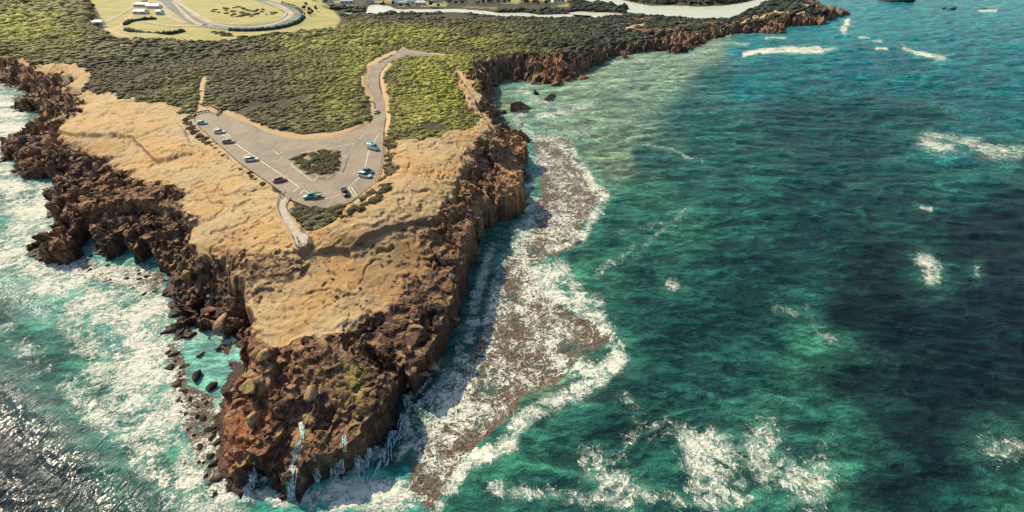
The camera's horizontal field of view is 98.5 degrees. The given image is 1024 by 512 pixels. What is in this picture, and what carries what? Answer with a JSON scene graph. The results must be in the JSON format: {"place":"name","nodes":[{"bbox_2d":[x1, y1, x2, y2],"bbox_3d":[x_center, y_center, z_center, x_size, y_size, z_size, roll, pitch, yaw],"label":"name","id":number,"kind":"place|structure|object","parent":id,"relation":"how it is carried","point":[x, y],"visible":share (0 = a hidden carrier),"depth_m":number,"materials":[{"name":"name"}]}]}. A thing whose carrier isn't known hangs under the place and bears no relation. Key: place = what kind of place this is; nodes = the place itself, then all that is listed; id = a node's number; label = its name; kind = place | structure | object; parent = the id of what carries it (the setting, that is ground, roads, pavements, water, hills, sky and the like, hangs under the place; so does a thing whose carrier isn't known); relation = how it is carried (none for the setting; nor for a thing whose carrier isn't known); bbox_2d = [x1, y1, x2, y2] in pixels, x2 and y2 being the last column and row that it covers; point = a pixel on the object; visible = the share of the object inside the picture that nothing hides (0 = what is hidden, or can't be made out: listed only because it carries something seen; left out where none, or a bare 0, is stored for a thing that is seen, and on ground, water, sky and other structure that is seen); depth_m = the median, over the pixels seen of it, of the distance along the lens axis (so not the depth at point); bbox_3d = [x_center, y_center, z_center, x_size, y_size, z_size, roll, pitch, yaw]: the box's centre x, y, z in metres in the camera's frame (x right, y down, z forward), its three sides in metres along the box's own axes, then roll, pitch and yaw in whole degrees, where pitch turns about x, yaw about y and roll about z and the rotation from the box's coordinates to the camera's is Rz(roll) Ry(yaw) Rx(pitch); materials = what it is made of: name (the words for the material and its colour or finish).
{"place":"outdoors","nodes":[
{"label":"outdoors","id":0,"kind":"place"},
{"bbox_2d":[105,1,137,22],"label":"dirt track","id":1,"kind":"structure","parent":0,"point":[130,7],"depth_m":592.58,"materials":[{"name":"beige soil"}]},
{"bbox_2d":[156,1,187,23],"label":"dirt track","id":2,"kind":"structure","parent":0,"point":[167,13],"depth_m":575.21,"materials":[{"name":"beige soil"}]},
{"bbox_2d":[144,21,213,25],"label":"dirt track","id":3,"kind":"structure","parent":0,"point":[152,22],"depth_m":508.16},
{"bbox_2d":[172,1,213,25],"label":"dirt track","id":4,"kind":"structure","parent":0,"point":[181,10],"depth_m":579.49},
{"bbox_2d":[157,0,301,29],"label":"racecourse track","id":5,"kind":"structure","parent":0,"point":[169,4],"depth_m":567.28,"materials":[{"name":"grey asphalt"}]},
{"bbox_2d":[175,0,286,25],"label":"running rail","id":6,"kind":"object","parent":5,"relation":"on","point":[238,24],"visible":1,"depth_m":532.72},
{"bbox_2d":[176,0,293,26],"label":"dirt track","id":7,"kind":"structure","parent":0,"point":[290,13],"depth_m":566.90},
{"bbox_2d":[277,195,308,246],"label":"lookout path","id":8,"kind":"structure","parent":0,"point":[294,230],"depth_m":130.80,"materials":[{"name":"concrete"}]},
{"bbox_2d":[275,190,298,246],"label":"lookout railing","id":9,"kind":"object","parent":8,"relation":"on","point":[281,217],"visible":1,"depth_m":133.62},
{"bbox_2d":[284,196,308,247],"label":"lookout railing","id":10,"kind":"object","parent":8,"relation":"on","point":[306,232],"visible":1,"depth_m":127.25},
{"bbox_2d":[291,149,340,178],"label":"verge island","id":11,"kind":"structure","parent":0,"point":[322,176],"depth_m":163.46,"materials":[{"name":"soil"}]},
{"bbox_2d":[0,0,850,503],"bbox_3d":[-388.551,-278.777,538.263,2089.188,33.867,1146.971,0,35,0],"label":"headland","id":12,"kind":"structure","parent":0,"point":[448,198],"depth_m":143.58,"materials":[{"name":"beige stone"}]},
{"bbox_2d":[13,143,23,147],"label":"boulder","id":13,"kind":"object","parent":12,"relation":"on","point":[19,145],"visible":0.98,"depth_m":208.27,"materials":[{"name":"red stone"}]},
{"bbox_2d":[17,135,27,142],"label":"boulder","id":14,"kind":"object","parent":12,"relation":"on","point":[22,139],"visible":0.99,"depth_m":208.54,"materials":[{"name":"stone"}]},
{"bbox_2d":[30,135,39,143],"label":"boulder","id":15,"kind":"object","parent":12,"relation":"on","point":[32,139],"visible":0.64,"depth_m":207.59,"materials":[{"name":"stone"}]},
{"bbox_2d":[29,146,43,154],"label":"boulder","id":16,"kind":"object","parent":12,"relation":"on","point":[33,150],"visible":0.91,"depth_m":203.59,"materials":[{"name":"red stone"}]},
{"bbox_2d":[35,173,45,177],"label":"boulder","id":17,"kind":"object","parent":12,"relation":"on","point":[41,175],"visible":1,"depth_m":195.66,"materials":[{"name":"stone"}]},
{"bbox_2d":[72,153,83,157],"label":"boulder","id":18,"kind":"object","parent":12,"relation":"on","point":[75,155],"visible":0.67,"depth_m":187.36,"materials":[{"name":"stone"}]},
{"bbox_2d":[92,162,99,170],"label":"boulder","id":19,"kind":"object","parent":12,"relation":"on","point":[96,166],"visible":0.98,"depth_m":181.53,"materials":[{"name":"beige stone"}]},
{"bbox_2d":[92,20,105,25],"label":"shed","id":20,"kind":"structure","parent":12,"relation":"on","point":[102,22],"depth_m":491.74,"materials":[{"name":"white metal"}]},
{"bbox_2d":[122,16,156,24],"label":"hedge","id":21,"kind":"object","parent":12,"relation":"on","point":[127,21],"visible":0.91,"depth_m":532.84,"materials":[{"name":"green plant"}]},
{"bbox_2d":[131,9,149,13],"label":"shed","id":22,"kind":"structure","parent":12,"relation":"on","point":[139,11],"depth_m":585.99,"materials":[{"name":"white"}]},
{"bbox_2d":[133,2,152,6],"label":"clubhouse","id":23,"kind":"structure","parent":12,"relation":"on","point":[139,4],"depth_m":656.14,"materials":[{"name":"white"}]},
{"bbox_2d":[145,4,162,8],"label":"clubhouse","id":24,"kind":"structure","parent":12,"relation":"on","point":[154,6],"depth_m":641.13,"materials":[{"name":"white"}]},
{"bbox_2d":[123,27,185,34],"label":"hedge","id":25,"kind":"object","parent":12,"relation":"on","point":[170,32],"visible":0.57,"depth_m":453.49,"materials":[{"name":"green plant"}]},
{"bbox_2d":[154,9,164,14],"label":"shed","id":26,"kind":"structure","parent":12,"relation":"on","point":[159,12],"depth_m":580.17,"materials":[{"name":"white"}]},
{"bbox_2d":[176,261,183,269],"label":"boulder","id":27,"kind":"object","parent":12,"relation":"on","point":[180,265],"visible":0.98,"depth_m":132.00,"materials":[{"name":"grey stone"}]},
{"bbox_2d":[182,270,190,277],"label":"boulder","id":28,"kind":"object","parent":12,"relation":"on","point":[185,273],"visible":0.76,"depth_m":129.54,"materials":[{"name":"stone"}]},
{"bbox_2d":[194,280,203,293],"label":"boulder","id":29,"kind":"object","parent":12,"relation":"on","point":[199,285],"visible":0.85,"depth_m":127.88,"materials":[{"name":"grey stone"}]},
{"bbox_2d":[196,262,205,268],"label":"boulder","id":30,"kind":"object","parent":12,"relation":"on","point":[200,265],"visible":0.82,"depth_m":127.68,"materials":[{"name":"grey stone"}]},
{"bbox_2d":[200,306,215,315],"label":"boulder","id":31,"kind":"object","parent":12,"relation":"on","point":[211,310],"visible":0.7,"depth_m":124.49,"materials":[{"name":"red stone"}]},
{"bbox_2d":[205,299,214,306],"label":"boulder","id":32,"kind":"object","parent":12,"relation":"on","point":[210,302],"visible":0.81,"depth_m":126.22,"materials":[{"name":"grey stone"}]},
{"bbox_2d":[206,293,215,298],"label":"boulder","id":33,"kind":"object","parent":12,"relation":"on","point":[211,295],"visible":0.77,"depth_m":126.62,"materials":[{"name":"grey stone"}]},
{"bbox_2d":[213,312,227,332],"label":"boulder","id":34,"kind":"object","parent":12,"relation":"on","point":[219,323],"visible":1,"depth_m":116.09,"materials":[{"name":"beige stone"}]},
{"bbox_2d":[236,462,258,501],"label":"waterfall","id":35,"kind":"structure","parent":12,"relation":"on","point":[253,475],"depth_m":84.09,"materials":[{"name":"liquid"}]},
{"bbox_2d":[239,379,256,393],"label":"boulder","id":36,"kind":"object","parent":12,"relation":"on","point":[247,386],"visible":0.84,"depth_m":91.33,"materials":[{"name":"stone"}]},
{"bbox_2d":[246,410,262,425],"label":"boulder","id":37,"kind":"object","parent":12,"relation":"on","point":[253,417],"visible":0.98,"depth_m":89.36,"materials":[{"name":"stone"}]},
{"bbox_2d":[252,374,263,383],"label":"boulder","id":38,"kind":"object","parent":12,"relation":"on","point":[259,379],"visible":1,"depth_m":91.86,"materials":[{"name":"beige stone"}]},
{"bbox_2d":[257,364,265,369],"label":"boulder","id":39,"kind":"object","parent":12,"relation":"on","point":[261,367],"visible":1,"depth_m":93.30,"materials":[{"name":"red stone"}]},
{"bbox_2d":[255,347,269,361],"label":"boulder","id":40,"kind":"object","parent":12,"relation":"on","point":[263,354],"visible":1,"depth_m":93.62,"materials":[{"name":"stone"}]},
{"bbox_2d":[228,14,305,31],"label":"hedge","id":41,"kind":"object","parent":12,"relation":"on","point":[292,23],"visible":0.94,"depth_m":474.25,"materials":[{"name":"green plant"}]},
{"bbox_2d":[275,397,289,406],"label":"boulder","id":42,"kind":"object","parent":12,"relation":"on","point":[284,401],"visible":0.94,"depth_m":89.03,"materials":[{"name":"red stone"}]},
{"bbox_2d":[286,384,296,390],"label":"boulder","id":43,"kind":"object","parent":12,"relation":"on","point":[290,387],"visible":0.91,"depth_m":90.47,"materials":[{"name":"beige stone"}]},
{"bbox_2d":[281,1,304,13],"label":"hedge","id":44,"kind":"object","parent":12,"relation":"on","point":[297,8],"visible":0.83,"depth_m":643.86,"materials":[{"name":"green plant"}]},
{"bbox_2d":[286,422,304,500],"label":"waterfall","id":45,"kind":"structure","parent":12,"relation":"on","point":[302,431],"depth_m":82.99,"materials":[{"name":"liquid"}]},
{"bbox_2d":[290,209,302,215],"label":"shrub","id":46,"kind":"object","parent":12,"relation":"on","point":[293,213],"visible":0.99,"depth_m":135.46,"materials":[{"name":"green plant"}]},
{"bbox_2d":[293,411,300,417],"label":"boulder","id":47,"kind":"object","parent":12,"relation":"on","point":[296,414],"visible":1,"depth_m":89.92,"materials":[{"name":"red stone"}]},
{"bbox_2d":[305,372,311,378],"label":"boulder","id":48,"kind":"object","parent":12,"relation":"on","point":[308,375],"visible":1,"depth_m":92.04,"materials":[{"name":"red stone"}]},
{"bbox_2d":[304,385,316,401],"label":"boulder","id":49,"kind":"object","parent":12,"relation":"on","point":[310,394],"visible":1,"depth_m":89.50,"materials":[{"name":"beige stone"}]},
{"bbox_2d":[307,205,317,211],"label":"shrub","id":50,"kind":"object","parent":12,"relation":"on","point":[312,208],"visible":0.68,"depth_m":136.53,"materials":[{"name":"green plant"}]},
{"bbox_2d":[194,46,433,206],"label":"car park","id":51,"kind":"structure","parent":12,"relation":"on","point":[260,144],"depth_m":177.46,"materials":[{"name":"grey asphalt"}]},
{"bbox_2d":[191,110,209,117],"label":"log barrier","id":52,"kind":"object","parent":51,"relation":"on","point":[201,111],"visible":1,"depth_m":216.59,"materials":[{"name":"brown wood"}]},
{"bbox_2d":[196,120,207,124],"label":"parked car","id":53,"kind":"object","parent":51,"relation":"on","point":[200,122],"visible":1,"depth_m":202.88,"materials":[{"name":"paint"}]},
{"bbox_2d":[203,105,220,115],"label":"log barrier","id":54,"kind":"object","parent":51,"relation":"on","point":[219,111],"visible":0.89,"depth_m":223.12,"materials":[{"name":"brown wood"}]},
{"bbox_2d":[213,129,225,133],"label":"parked car","id":55,"kind":"object","parent":51,"relation":"on","point":[216,131],"visible":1,"depth_m":193.12,"materials":[{"name":"paint"}]},
{"bbox_2d":[222,139,234,143],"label":"parked car","id":56,"kind":"object","parent":51,"relation":"on","point":[224,141],"visible":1,"depth_m":183.20,"materials":[{"name":"paint"}]},
{"bbox_2d":[193,117,281,192],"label":"timber barrier","id":57,"kind":"object","parent":51,"relation":"on","point":[238,161],"visible":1,"depth_m":165.88,"materials":[{"name":"brown wood"}]},
{"bbox_2d":[244,156,258,161],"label":"parked car","id":58,"kind":"object","parent":51,"relation":"on","point":[249,158],"visible":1,"depth_m":167.83,"materials":[{"name":"paint"}]},
{"bbox_2d":[222,134,298,186],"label":"parking line","id":59,"kind":"object","parent":51,"relation":"on","point":[264,163],"visible":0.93,"depth_m":164.87,"materials":[{"name":"paint"}]},
{"bbox_2d":[272,176,286,182],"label":"parked car","id":60,"kind":"object","parent":51,"relation":"on","point":[278,179],"visible":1,"depth_m":152.92,"materials":[{"name":"paint"}]},
{"bbox_2d":[303,192,321,199],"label":"pickup truck","id":61,"kind":"object","parent":51,"relation":"on","point":[311,195],"visible":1,"depth_m":142.93,"materials":[{"name":"paint"}]},
{"bbox_2d":[289,132,384,207],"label":"timber barrier","id":62,"kind":"object","parent":51,"relation":"on","point":[359,194],"visible":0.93,"depth_m":146.49,"materials":[{"name":"brown wood"}]},
{"bbox_2d":[341,187,349,196],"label":"pickup truck","id":63,"kind":"object","parent":51,"relation":"on","point":[344,191],"visible":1,"depth_m":144.63,"materials":[{"name":"paint"}]},
{"bbox_2d":[358,171,372,178],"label":"parked car","id":64,"kind":"object","parent":51,"relation":"on","point":[365,174],"visible":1,"depth_m":156.06,"materials":[{"name":"paint"}]},
{"bbox_2d":[361,167,373,173],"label":"parked car","id":65,"kind":"object","parent":51,"relation":"on","point":[369,170],"visible":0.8,"depth_m":158.76,"materials":[{"name":"paint"}]},
{"bbox_2d":[366,142,378,150],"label":"camper van","id":66,"kind":"object","parent":51,"relation":"on","point":[372,146],"visible":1,"depth_m":176.99,"materials":[{"name":"paint"}]},
{"bbox_2d":[312,453,320,485],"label":"waterfall","id":67,"kind":"structure","parent":12,"relation":"on","point":[318,475],"depth_m":83.60,"materials":[{"name":"liquid"}]},
{"bbox_2d":[317,387,325,394],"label":"boulder","id":68,"kind":"object","parent":12,"relation":"on","point":[321,390],"visible":1,"depth_m":90.46,"materials":[{"name":"grey stone"}]},
{"bbox_2d":[324,209,334,213],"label":"shrub","id":69,"kind":"object","parent":12,"relation":"on","point":[328,211],"visible":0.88,"depth_m":134.85,"materials":[{"name":"green plant"}]},
{"bbox_2d":[330,435,346,480],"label":"waterfall","id":70,"kind":"structure","parent":12,"relation":"on","point":[336,471],"depth_m":84.55,"materials":[{"name":"liquid"}]},
{"bbox_2d":[340,0,352,3],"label":"house","id":71,"kind":"structure","parent":12,"relation":"on","point":[346,1],"depth_m":762.93,"materials":[{"name":"white"}]},
{"bbox_2d":[346,207,357,212],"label":"shrub","id":72,"kind":"object","parent":12,"relation":"on","point":[350,209],"visible":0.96,"depth_m":131.91,"materials":[{"name":"green plant"}]},
{"bbox_2d":[356,205,364,211],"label":"shrub","id":73,"kind":"object","parent":12,"relation":"on","point":[361,208],"visible":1,"depth_m":131.98,"materials":[{"name":"green plant"}]},
{"bbox_2d":[359,201,369,205],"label":"shrub","id":74,"kind":"object","parent":12,"relation":"on","point":[365,203],"visible":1,"depth_m":134.52,"materials":[{"name":"green plant"}]},
{"bbox_2d":[369,390,375,395],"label":"boulder","id":75,"kind":"object","parent":12,"relation":"on","point":[373,393],"visible":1,"depth_m":90.21,"materials":[{"name":"beige stone"}]},
{"bbox_2d":[368,197,377,203],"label":"shrub","id":76,"kind":"object","parent":12,"relation":"on","point":[373,200],"visible":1,"depth_m":135.37,"materials":[{"name":"green plant"}]},
{"bbox_2d":[349,392,410,486],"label":"waterfall","id":77,"kind":"structure","parent":12,"relation":"on","point":[368,457],"depth_m":89.20,"materials":[{"name":"liquid"}]},
{"bbox_2d":[379,185,392,190],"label":"shrub","id":78,"kind":"object","parent":12,"relation":"on","point":[388,188],"visible":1,"depth_m":142.24,"materials":[{"name":"green plant"}]},
{"bbox_2d":[398,0,409,5],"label":"house","id":79,"kind":"structure","parent":12,"relation":"on","point":[403,2],"depth_m":740.29,"materials":[{"name":"white"}]},
{"bbox_2d":[0,0,835,230],"bbox_3d":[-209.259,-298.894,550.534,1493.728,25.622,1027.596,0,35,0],"label":"coastal scrub","id":80,"kind":"object","parent":12,"relation":"on","point":[20,29],"visible":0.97,"depth_m":341.50,"materials":[{"name":"green plant"}]},
{"bbox_2d":[415,0,425,5],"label":"house","id":81,"kind":"structure","parent":12,"relation":"on","point":[421,2],"depth_m":740.01,"materials":[{"name":"white"}]},
{"bbox_2d":[419,371,428,375],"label":"boulder","id":82,"kind":"object","parent":12,"relation":"on","point":[425,373],"visible":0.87,"depth_m":101.68,"materials":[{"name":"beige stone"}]},
{"bbox_2d":[427,361,439,370],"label":"boulder","id":83,"kind":"object","parent":12,"relation":"on","point":[433,365],"visible":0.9,"depth_m":104.77,"materials":[{"name":"beige stone"}]},
{"bbox_2d":[434,320,442,331],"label":"boulder","id":84,"kind":"object","parent":12,"relation":"on","point":[438,324],"visible":1,"depth_m":107.00,"materials":[{"name":"stone"}]},
{"bbox_2d":[620,51,627,57],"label":"shore rock","id":85,"kind":"object","parent":12,"relation":"on","point":[623,54],"visible":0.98,"depth_m":405.92,"materials":[{"name":"red stone"}]},
{"bbox_2d":[346,5,590,17],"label":"river","id":86,"kind":"structure","parent":0,"point":[375,9],"depth_m":688.99,"materials":[{"name":"liquid"}]},
{"bbox_2d":[0,0,1023,511],"bbox_3d":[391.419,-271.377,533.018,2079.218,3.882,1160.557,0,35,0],"label":"sea","id":87,"kind":"structure","parent":0,"point":[762,272],"depth_m":122.00,"materials":[{"name":"liquid"}]},
{"bbox_2d":[165,363,173,370],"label":"sea rock","id":88,"kind":"object","parent":87,"relation":"in","point":[170,366],"visible":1,"depth_m":108.61,"materials":[{"name":"stone"}]},
{"bbox_2d":[167,351,179,356],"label":"sea rock","id":89,"kind":"object","parent":87,"relation":"in","point":[173,353],"visible":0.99,"depth_m":112.02,"materials":[{"name":"stone"}]},
{"bbox_2d":[171,379,181,386],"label":"sea rock","id":90,"kind":"object","parent":87,"relation":"in","point":[176,383],"visible":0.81,"depth_m":104.47,"materials":[{"name":"stone"}]},
{"bbox_2d":[180,388,187,393],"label":"sea rock","id":91,"kind":"object","parent":87,"relation":"in","point":[185,391],"visible":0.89,"depth_m":102.79,"materials":[{"name":"stone"}]},
{"bbox_2d":[179,363,190,368],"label":"sea rock","id":92,"kind":"object","parent":87,"relation":"in","point":[184,365],"visible":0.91,"depth_m":109.05,"materials":[{"name":"stone"}]},
{"bbox_2d":[192,369,201,381],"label":"sea rock","id":93,"kind":"object","parent":87,"relation":"in","point":[196,375],"visible":1,"depth_m":105.72,"materials":[{"name":"stone"}]},
{"bbox_2d":[199,414,206,421],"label":"sea rock","id":94,"kind":"object","parent":87,"relation":"in","point":[202,417],"visible":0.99,"depth_m":96.80,"materials":[{"name":"stone"}]},
{"bbox_2d":[203,425,215,431],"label":"sea rock","id":95,"kind":"object","parent":87,"relation":"in","point":[209,428],"visible":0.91,"depth_m":94.55,"materials":[{"name":"stone"}]},
{"bbox_2d":[206,453,214,458],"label":"sea rock","id":96,"kind":"object","parent":87,"relation":"in","point":[210,456],"visible":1,"depth_m":89.67,"materials":[{"name":"stone"}]},
{"bbox_2d":[205,381,217,390],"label":"sea rock","id":97,"kind":"object","parent":87,"relation":"in","point":[211,386],"visible":1,"depth_m":103.58,"materials":[{"name":"stone"}]},
{"bbox_2d":[208,459,218,467],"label":"sea rock","id":98,"kind":"object","parent":87,"relation":"in","point":[213,463],"visible":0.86,"depth_m":88.28,"materials":[{"name":"stone"}]},
{"bbox_2d":[210,475,222,482],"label":"sea rock","id":99,"kind":"object","parent":87,"relation":"in","point":[215,479],"visible":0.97,"depth_m":85.67,"materials":[{"name":"stone"}]},
{"bbox_2d":[213,438,219,446],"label":"sea rock","id":100,"kind":"object","parent":87,"relation":"in","point":[216,442],"visible":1,"depth_m":92.22,"materials":[{"name":"stone"}]},
{"bbox_2d":[510,101,531,111],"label":"sea rock","id":101,"kind":"object","parent":87,"relation":"in","point":[516,106],"visible":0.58,"depth_m":273.71,"materials":[{"name":"red stone"}]},
{"bbox_2d":[544,93,555,100],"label":"sea rock","id":102,"kind":"object","parent":87,"relation":"in","point":[550,96],"visible":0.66,"depth_m":295.09,"materials":[{"name":"red stone"}]},
{"bbox_2d":[579,74,588,79],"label":"sea rock","id":103,"kind":"object","parent":87,"relation":"in","point":[582,76],"visible":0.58,"depth_m":342.30,"materials":[{"name":"red stone"}]},
{"bbox_2d":[878,0,915,1],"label":"islet","id":104,"kind":"object","parent":87,"relation":"in","point":[903,0],"visible":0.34,"depth_m":819.74,"materials":[{"name":"stone"}]},
{"bbox_2d":[570,12,621,17],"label":"river","id":105,"kind":"structure","parent":0,"point":[595,14],"depth_m":658.24,"materials":[{"name":"liquid"}]},
{"bbox_2d":[587,0,766,18],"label":"river","id":106,"kind":"structure","parent":0,"point":[728,11],"depth_m":711.14,"materials":[{"name":"liquid"}]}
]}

